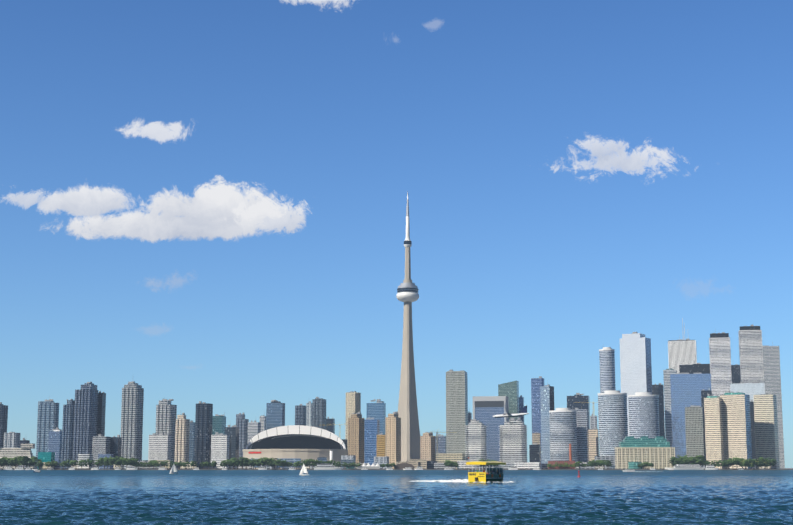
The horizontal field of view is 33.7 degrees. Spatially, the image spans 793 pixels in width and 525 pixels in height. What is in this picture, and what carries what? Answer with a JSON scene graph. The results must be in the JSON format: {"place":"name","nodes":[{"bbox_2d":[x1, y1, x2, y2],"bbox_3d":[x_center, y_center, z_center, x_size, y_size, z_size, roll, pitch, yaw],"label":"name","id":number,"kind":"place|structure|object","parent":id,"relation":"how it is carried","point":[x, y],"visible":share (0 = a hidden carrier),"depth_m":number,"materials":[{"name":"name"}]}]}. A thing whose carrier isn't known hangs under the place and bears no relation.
{"place":"outdoors","nodes":[
{"label":"outdoors","id":0,"kind":"place"},
{"bbox_2d":[357,462,379,468],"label":"tent pavilion","id":1,"kind":"structure","parent":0,"point":[372,466],"depth_m":2050.40,"materials":[{"name":"white fabric"}]},
{"bbox_2d":[0,470,792,524],"bbox_3d":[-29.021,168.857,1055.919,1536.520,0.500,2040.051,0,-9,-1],"label":"water surface","id":2,"kind":"object","parent":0,"point":[373,497],"visible":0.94,"depth_m":123.61,"materials":[{"name":"blue liquid"}]},
{"bbox_2d":[314,464,340,469],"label":"boat","id":3,"kind":"object","parent":2,"relation":"on","point":[324,467],"visible":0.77,"depth_m":2000.32,"materials":[{"name":"white"}]},
{"bbox_2d":[412,479,512,482],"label":"boat wake","id":4,"kind":"object","parent":2,"relation":"on","point":[459,480],"visible":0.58,"depth_m":271.74,"materials":[{"name":"white liquid"}]},
{"bbox_2d":[466,457,505,481],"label":"water taxi","id":5,"kind":"object","parent":2,"relation":"on","point":[493,475],"visible":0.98,"depth_m":264.94,"materials":[{"name":"yellow metal"}]},
{"bbox_2d":[514,462,540,468],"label":"building","id":6,"kind":"structure","parent":2,"relation":"on","point":[525,465],"depth_m":2056.95,"materials":[{"name":"grey concrete"}]},
{"bbox_2d":[615,436,674,468],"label":"terminal building","id":7,"kind":"structure","parent":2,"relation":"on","point":[631,452],"depth_m":2071.17,"materials":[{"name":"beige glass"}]},
{"bbox_2d":[665,464,703,469],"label":"tour boat","id":8,"kind":"object","parent":2,"relation":"on","point":[687,467],"visible":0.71,"depth_m":2014.70,"materials":[{"name":"white"}]},
{"bbox_2d":[0,0,792,467],"label":"sky","id":9,"kind":"structure","parent":0,"point":[201,200],"materials":[{"name":"blue"}]},
{"bbox_2d":[492,405,528,418],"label":"airliner","id":10,"kind":"object","parent":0,"point":[523,411],"visible":1,"depth_m":1141.85,"materials":[{"name":"white metal"}]},
{"bbox_3d":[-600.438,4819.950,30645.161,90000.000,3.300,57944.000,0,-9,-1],"label":"land","id":11,"kind":"structure","parent":0,"visible":0},
{"bbox_2d":[0,402,7,447],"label":"high-rise building","id":12,"kind":"structure","parent":11,"relation":"on","point":[3,417],"depth_m":2459.45,"materials":[{"name":"blue glass"}]},
{"bbox_2d":[4,432,19,447],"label":"building","id":13,"kind":"structure","parent":11,"relation":"on","point":[11,439],"depth_m":2406.05,"materials":[{"name":"grey"}]},
{"bbox_2d":[0,443,37,468],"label":"terraced apartments","id":14,"kind":"structure","parent":11,"relation":"on","point":[24,449],"depth_m":2120.21,"materials":[{"name":"white concrete"}]},
{"bbox_2d":[18,456,30,468],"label":"tree","id":15,"kind":"object","parent":11,"relation":"on","point":[26,458],"visible":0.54,"depth_m":2035.41,"materials":[{"name":"green plant"}]},
{"bbox_2d":[29,456,40,468],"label":"tree","id":16,"kind":"object","parent":11,"relation":"on","point":[34,459],"visible":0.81,"depth_m":2043.40,"materials":[{"name":"green plant"}]},
{"bbox_2d":[38,452,54,468],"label":"building","id":17,"kind":"structure","parent":11,"relation":"on","point":[46,456],"depth_m":2081.03,"materials":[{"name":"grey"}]},
{"bbox_2d":[36,399,58,466],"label":"high-rise building","id":18,"kind":"structure","parent":11,"relation":"on","point":[48,417],"depth_m":2364.64,"materials":[{"name":"blue glass"}]},
{"bbox_2d":[48,428,61,462],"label":"high-rise building","id":19,"kind":"structure","parent":11,"relation":"on","point":[55,441],"depth_m":2340.30,"materials":[{"name":"blue glass"}]},
{"bbox_2d":[61,399,74,468],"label":"high-rise building","id":20,"kind":"structure","parent":11,"relation":"on","point":[67,433],"depth_m":2311.82,"materials":[{"name":"grey"}]},
{"bbox_2d":[72,382,97,460],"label":"high-rise building","id":21,"kind":"structure","parent":11,"relation":"on","point":[85,414],"depth_m":2312.20,"materials":[{"name":"grey"}]},
{"bbox_2d":[77,454,93,468],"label":"building","id":22,"kind":"structure","parent":11,"relation":"on","point":[84,457],"depth_m":2061.80,"materials":[{"name":"grey"}]},
{"bbox_2d":[97,391,105,436],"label":"high-rise building","id":23,"kind":"structure","parent":11,"relation":"on","point":[101,413],"depth_m":2341.53,"materials":[{"name":"grey glass"}]},
{"bbox_2d":[98,454,113,468],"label":"building","id":24,"kind":"structure","parent":11,"relation":"on","point":[103,456],"depth_m":2062.95,"materials":[{"name":"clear glass"}]},
{"bbox_2d":[92,434,121,466],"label":"building","id":25,"kind":"structure","parent":11,"relation":"on","point":[100,443],"depth_m":2125.57,"materials":[{"name":"grey concrete"}]},
{"bbox_2d":[109,456,122,466],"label":"tree","id":26,"kind":"object","parent":11,"relation":"on","point":[111,460],"visible":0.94,"depth_m":2032.96,"materials":[{"name":"green plant"}]},
{"bbox_2d":[121,381,143,468],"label":"skyscraper","id":27,"kind":"structure","parent":11,"relation":"on","point":[132,415],"depth_m":2265.05,"materials":[{"name":"grey"}]},
{"bbox_2d":[148,432,171,460],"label":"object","id":28,"kind":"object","parent":11,"relation":"on","point":[160,446],"visible":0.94,"depth_m":2115.08,"materials":[{"name":"grey"}]},
{"bbox_2d":[156,399,176,468],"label":"high-rise building","id":29,"kind":"structure","parent":11,"relation":"on","point":[166,413],"depth_m":2414.45,"materials":[{"name":"grey"}]},
{"bbox_2d":[175,413,189,461],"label":"high-rise building","id":30,"kind":"structure","parent":11,"relation":"on","point":[182,431],"depth_m":2364.07,"materials":[{"name":"beige"}]},
{"bbox_2d":[189,420,194,461],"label":"building","id":31,"kind":"structure","parent":11,"relation":"on","point":[192,442],"depth_m":2484.29,"materials":[{"name":"blue glass"}]},
{"bbox_2d":[176,463,213,468],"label":"building","id":32,"kind":"structure","parent":11,"relation":"on","point":[198,466],"depth_m":2099.71,"materials":[{"name":"glass"}]},
{"bbox_2d":[194,401,212,462],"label":"high-rise building","id":33,"kind":"structure","parent":11,"relation":"on","point":[203,421],"depth_m":2315.25,"materials":[{"name":"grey glass"}]},
{"bbox_2d":[212,414,225,434],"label":"high-rise building","id":34,"kind":"structure","parent":11,"relation":"on","point":[218,424],"depth_m":2518.15,"materials":[{"name":"teal glass"}]},
{"bbox_2d":[211,432,229,468],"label":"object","id":35,"kind":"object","parent":11,"relation":"on","point":[219,448],"visible":0.96,"depth_m":2117.76,"materials":[{"name":"grey"}]},
{"bbox_2d":[225,425,238,459],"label":"high-rise building","id":36,"kind":"structure","parent":11,"relation":"on","point":[233,432],"depth_m":2415.47,"materials":[{"name":"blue glass"}]},
{"bbox_2d":[226,457,239,468],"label":"tree","id":37,"kind":"object","parent":11,"relation":"on","point":[233,460],"visible":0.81,"depth_m":2035.85,"materials":[{"name":"green plant"}]},
{"bbox_2d":[236,413,248,459],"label":"high-rise building","id":38,"kind":"structure","parent":11,"relation":"on","point":[241,422],"depth_m":2860.99,"materials":[{"name":"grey glass"}]},
{"bbox_2d":[247,421,260,443],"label":"high-rise building","id":39,"kind":"structure","parent":11,"relation":"on","point":[254,428],"depth_m":2813.90,"materials":[{"name":"grey"}]},
{"bbox_2d":[260,415,265,431],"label":"building","id":40,"kind":"structure","parent":11,"relation":"on","point":[263,422],"depth_m":2918.62,"materials":[{"name":"grey"}]},
{"bbox_2d":[266,400,284,429],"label":"high-rise building","id":41,"kind":"structure","parent":11,"relation":"on","point":[275,413],"depth_m":2869.53,"materials":[{"name":"blue glass"}]},
{"bbox_2d":[242,425,347,468],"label":"stadium","id":42,"kind":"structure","parent":11,"relation":"on","point":[292,443],"depth_m":2545.25,"materials":[{"name":"grey"}]},
{"bbox_2d":[295,404,306,425],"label":"building","id":43,"kind":"structure","parent":11,"relation":"on","point":[300,413],"depth_m":2969.33,"materials":[{"name":"blue"}]},
{"bbox_2d":[306,401,311,425],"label":"building","id":44,"kind":"structure","parent":11,"relation":"on","point":[309,414],"depth_m":3032.35,"materials":[{"name":"grey"}]},
{"bbox_2d":[312,397,325,429],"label":"high-rise building","id":45,"kind":"structure","parent":11,"relation":"on","point":[318,412],"depth_m":2969.23,"materials":[{"name":"grey"}]},
{"bbox_2d":[326,417,334,433],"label":"building","id":46,"kind":"structure","parent":11,"relation":"on","point":[330,425],"depth_m":2920.60,"materials":[{"name":"blue glass"}]},
{"bbox_2d":[341,455,355,459],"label":"building","id":47,"kind":"structure","parent":11,"relation":"on","point":[348,457],"depth_m":2090.03,"materials":[{"name":"grey"}]},
{"bbox_2d":[341,460,355,468],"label":"building","id":48,"kind":"structure","parent":11,"relation":"on","point":[348,462],"depth_m":2074.94,"materials":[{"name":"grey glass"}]},
{"bbox_2d":[345,391,360,448],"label":"high-rise building","id":49,"kind":"structure","parent":11,"relation":"on","point":[353,402],"depth_m":2775.77,"materials":[{"name":"beige concrete"}]},
{"bbox_2d":[348,412,363,462],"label":"high-rise building","id":50,"kind":"structure","parent":11,"relation":"on","point":[356,434],"depth_m":2222.84,"materials":[{"name":"beige concrete"}]},
{"bbox_2d":[364,417,379,465],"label":"high-rise building","id":51,"kind":"structure","parent":11,"relation":"on","point":[371,429],"depth_m":2468.67,"materials":[{"name":"blue glass"}]},
{"bbox_2d":[366,399,385,434],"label":"high-rise building","id":52,"kind":"structure","parent":11,"relation":"on","point":[377,410],"depth_m":2674.38,"materials":[{"name":"blue glass"}]},
{"bbox_2d":[377,433,384,456],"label":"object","id":53,"kind":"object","parent":11,"relation":"on","point":[380,445],"visible":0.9,"depth_m":2321.28,"materials":[{"name":"beige"}]},
{"bbox_2d":[374,457,388,468],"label":"building","id":54,"kind":"structure","parent":11,"relation":"on","point":[382,460],"depth_m":2099.36,"materials":[{"name":"grey"}]},
{"bbox_2d":[385,412,400,468],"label":"high-rise building","id":55,"kind":"structure","parent":11,"relation":"on","point":[393,437],"depth_m":2224.01,"materials":[{"name":"beige concrete"}]},
{"bbox_2d":[394,463,414,468],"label":"arch pavilion","id":56,"kind":"structure","parent":11,"relation":"on","point":[401,466],"depth_m":2053.61,"materials":[{"name":"grey"}]},
{"bbox_2d":[396,191,420,461],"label":"observation tower","id":57,"kind":"structure","parent":11,"relation":"on","point":[407,292],"depth_m":2596.17,"materials":[{"name":"concrete"}]},
{"bbox_2d":[398,462,420,468],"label":"building","id":58,"kind":"structure","parent":11,"relation":"on","point":[416,464],"depth_m":2066.13,"materials":[{"name":"grey concrete"}]},
{"bbox_2d":[409,459,426,468],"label":"building","id":59,"kind":"structure","parent":11,"relation":"on","point":[423,463],"depth_m":2120.30,"materials":[{"name":"grey"}]},
{"bbox_2d":[420,432,434,460],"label":"high-rise building","id":60,"kind":"structure","parent":11,"relation":"on","point":[427,445],"depth_m":2173.69,"materials":[{"name":"grey concrete"}]},
{"bbox_2d":[427,461,436,468],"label":"building","id":61,"kind":"structure","parent":11,"relation":"on","point":[430,464],"depth_m":2129.19,"materials":[{"name":"grey glass"}]},
{"bbox_2d":[435,434,445,452],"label":"building","id":62,"kind":"structure","parent":11,"relation":"on","point":[441,445],"depth_m":2669.37,"materials":[{"name":"blue glass"}]},
{"bbox_2d":[434,463,454,468],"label":"building","id":63,"kind":"structure","parent":11,"relation":"on","point":[439,466],"depth_m":2095.43,"materials":[{"name":"grey"}]},
{"bbox_2d":[435,453,464,468],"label":"low building","id":64,"kind":"structure","parent":11,"relation":"on","point":[443,457],"depth_m":2167.26,"materials":[{"name":"grey concrete"}]},
{"bbox_2d":[446,370,467,460],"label":"skyscraper","id":65,"kind":"structure","parent":11,"relation":"on","point":[457,402],"depth_m":2873.01,"materials":[{"name":"grey"}]},
{"bbox_2d":[457,461,468,468],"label":"building","id":66,"kind":"structure","parent":11,"relation":"on","point":[462,464],"depth_m":2100.16,"materials":[{"name":"grey concrete"}]},
{"bbox_2d":[465,419,487,468],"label":"high-rise building","id":67,"kind":"structure","parent":11,"relation":"on","point":[476,435],"depth_m":2172.40,"materials":[{"name":"grey"}]},
{"bbox_2d":[475,407,503,461],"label":"skyscraper","id":68,"kind":"structure","parent":11,"relation":"on","point":[484,415],"depth_m":2766.05,"materials":[{"name":"blue glass"}]},
{"bbox_2d":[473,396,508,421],"bbox_3d":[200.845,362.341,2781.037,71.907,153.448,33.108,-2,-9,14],"label":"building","id":69,"kind":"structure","parent":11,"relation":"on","point":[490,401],"depth_m":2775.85,"materials":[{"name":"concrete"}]},
{"bbox_2d":[498,381,518,419],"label":"skyscraper","id":70,"kind":"structure","parent":11,"relation":"on","point":[510,390],"depth_m":2979.67,"materials":[{"name":"green glass"}]},
{"bbox_2d":[498,418,527,463],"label":"high-rise building","id":71,"kind":"structure","parent":11,"relation":"on","point":[513,443],"depth_m":2092.99,"materials":[{"name":"grey"}]},
{"bbox_2d":[519,395,523,421],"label":"skyscraper","id":72,"kind":"structure","parent":11,"relation":"on","point":[521,402],"depth_m":2986.36,"materials":[{"name":"blue glass"}]},
{"bbox_2d":[529,443,540,461],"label":"building","id":73,"kind":"structure","parent":11,"relation":"on","point":[534,452],"depth_m":2274.34,"materials":[{"name":"blue glass"}]},
{"bbox_2d":[532,432,540,448],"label":"building","id":74,"kind":"structure","parent":11,"relation":"on","point":[536,438],"depth_m":2379.34,"materials":[{"name":"grey concrete"}]},
{"bbox_2d":[531,376,544,463],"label":"skyscraper","id":75,"kind":"structure","parent":11,"relation":"on","point":[536,383],"depth_m":2883.04,"materials":[{"name":"blue glass"}]},
{"bbox_2d":[540,384,553,463],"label":"skyscraper","id":76,"kind":"structure","parent":11,"relation":"on","point":[547,397],"depth_m":2682.22,"materials":[{"name":"blue glass"}]},
{"bbox_2d":[548,461,574,468],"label":"building","id":77,"kind":"structure","parent":11,"relation":"on","point":[568,462],"depth_m":2060.31,"materials":[{"name":"grey"}]},
{"bbox_2d":[549,408,577,461],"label":"apartment tower","id":78,"kind":"structure","parent":11,"relation":"on","point":[563,429],"depth_m":2273.79,"materials":[{"name":"grey glass"}]},
{"bbox_2d":[567,393,589,457],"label":"skyscraper","id":79,"kind":"structure","parent":11,"relation":"on","point":[581,400],"depth_m":2682.47,"materials":[{"name":"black glass"}]},
{"bbox_2d":[571,408,588,462],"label":"high-rise building","id":80,"kind":"structure","parent":11,"relation":"on","point":[582,433],"depth_m":2322.53,"materials":[{"name":"grey glass"}]},
{"bbox_2d":[588,427,598,460],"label":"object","id":81,"kind":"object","parent":11,"relation":"on","point":[593,442],"visible":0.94,"depth_m":2378.51,"materials":[{"name":"grey concrete"}]},
{"bbox_2d":[590,414,596,428],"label":"building","id":82,"kind":"structure","parent":11,"relation":"on","point":[593,421],"depth_m":2485.33,"materials":[{"name":"grey"}]},
{"bbox_2d":[595,456,614,468],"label":"building","id":83,"kind":"structure","parent":11,"relation":"on","point":[609,458],"depth_m":2174.75,"materials":[{"name":"grey concrete"}]},
{"bbox_2d":[599,347,615,392],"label":"skyscraper","id":84,"kind":"structure","parent":11,"relation":"on","point":[607,366],"depth_m":2594.99,"materials":[{"name":"grey glass"}]},
{"bbox_2d":[598,390,627,455],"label":"apartment tower","id":85,"kind":"structure","parent":11,"relation":"on","point":[612,418],"depth_m":2227.97,"materials":[{"name":"grey glass"}]},
{"bbox_2d":[620,332,651,435],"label":"skyscraper","id":86,"kind":"structure","parent":11,"relation":"on","point":[635,363],"depth_m":2895.12,"materials":[{"name":"white glass"}]},
{"bbox_2d":[628,392,659,438],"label":"apartment tower","id":87,"kind":"structure","parent":11,"relation":"on","point":[643,413],"depth_m":2169.92,"materials":[{"name":"grey glass"}]},
{"bbox_2d":[652,383,664,438],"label":"skyscraper","id":88,"kind":"structure","parent":11,"relation":"on","point":[658,389],"depth_m":2985.19,"materials":[{"name":"grey glass"}]},
{"bbox_2d":[663,368,676,446],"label":"skyscraper","id":89,"kind":"structure","parent":11,"relation":"on","point":[667,405],"depth_m":2690.18,"materials":[{"name":"grey"}]},
{"bbox_2d":[669,455,683,464],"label":"tree","id":90,"kind":"object","parent":11,"relation":"on","point":[673,459],"visible":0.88,"depth_m":2058.41,"materials":[{"name":"green plant"}]},
{"bbox_2d":[668,339,696,372],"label":"skyscraper","id":91,"kind":"structure","parent":11,"relation":"on","point":[682,352],"depth_m":3388.74,"materials":[{"name":"grey"}]},
{"bbox_2d":[679,364,692,373],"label":"office building","id":92,"kind":"structure","parent":11,"relation":"on","point":[686,368],"depth_m":3299.25,"materials":[{"name":"grey glass"}]},
{"bbox_2d":[670,373,710,457],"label":"skyscraper","id":93,"kind":"structure","parent":11,"relation":"on","point":[686,388],"depth_m":2483.89,"materials":[{"name":"blue glass"}]},
{"bbox_2d":[685,405,703,459],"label":"apartment tower","id":94,"kind":"structure","parent":11,"relation":"on","point":[694,431],"depth_m":2331.73,"materials":[{"name":"grey"}]},
{"bbox_2d":[693,363,709,373],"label":"office building","id":95,"kind":"structure","parent":11,"relation":"on","point":[701,368],"depth_m":3248.99,"materials":[{"name":"grey glass"}]},
{"bbox_2d":[701,388,711,460],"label":"skyscraper","id":96,"kind":"structure","parent":11,"relation":"on","point":[704,393],"depth_m":2443.47,"materials":[{"name":"grey glass"}]},
{"bbox_2d":[704,390,723,468],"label":"apartment tower","id":97,"kind":"structure","parent":11,"relation":"on","point":[714,439],"depth_m":2135.32,"materials":[{"name":"grey"}]},
{"bbox_2d":[709,332,731,396],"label":"skyscraper","id":98,"kind":"structure","parent":11,"relation":"on","point":[720,361],"depth_m":2797.84,"materials":[{"name":"grey"}]},
{"bbox_2d":[720,391,751,468],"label":"apartment tower","id":99,"kind":"structure","parent":11,"relation":"on","point":[736,425],"depth_m":2134.05,"materials":[{"name":"grey concrete"}]},
{"bbox_2d":[731,364,740,383],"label":"office building","id":100,"kind":"structure","parent":11,"relation":"on","point":[735,372],"depth_m":3100.62,"materials":[{"name":"glass"}]},
{"bbox_2d":[730,382,764,401],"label":"office building","id":101,"kind":"structure","parent":11,"relation":"on","point":[754,388],"depth_m":2589.29,"materials":[{"name":"grey glass"}]},
{"bbox_2d":[738,325,763,382],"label":"skyscraper","id":102,"kind":"structure","parent":11,"relation":"on","point":[751,354],"depth_m":2800.53,"materials":[{"name":"grey"}]},
{"bbox_2d":[750,400,756,468],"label":"high-rise building","id":103,"kind":"structure","parent":11,"relation":"on","point":[752,429],"depth_m":2387.70,"materials":[{"name":"black glass"}]},
{"bbox_2d":[753,393,779,468],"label":"apartment tower","id":104,"kind":"structure","parent":11,"relation":"on","point":[766,427],"depth_m":2184.98,"materials":[{"name":"grey concrete"}]},
{"bbox_2d":[765,458,776,468],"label":"tree","id":105,"kind":"object","parent":11,"relation":"on","point":[774,461],"visible":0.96,"depth_m":2055.46,"materials":[{"name":"green plant"}]},
{"bbox_2d":[762,341,784,468],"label":"skyscraper","id":106,"kind":"structure","parent":11,"relation":"on","point":[771,370],"depth_m":3092.81,"materials":[{"name":"grey"}]},
{"bbox_3d":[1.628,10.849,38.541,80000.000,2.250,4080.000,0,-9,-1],"label":"lake","id":107,"kind":"structure","parent":0,"visible":0},
{"bbox_2d":[2,469,792,469],"bbox_3d":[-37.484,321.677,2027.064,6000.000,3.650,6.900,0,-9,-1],"label":"quay wall","id":108,"kind":"structure","parent":107,"relation":"on","point":[412,469],"depth_m":2025.38,"materials":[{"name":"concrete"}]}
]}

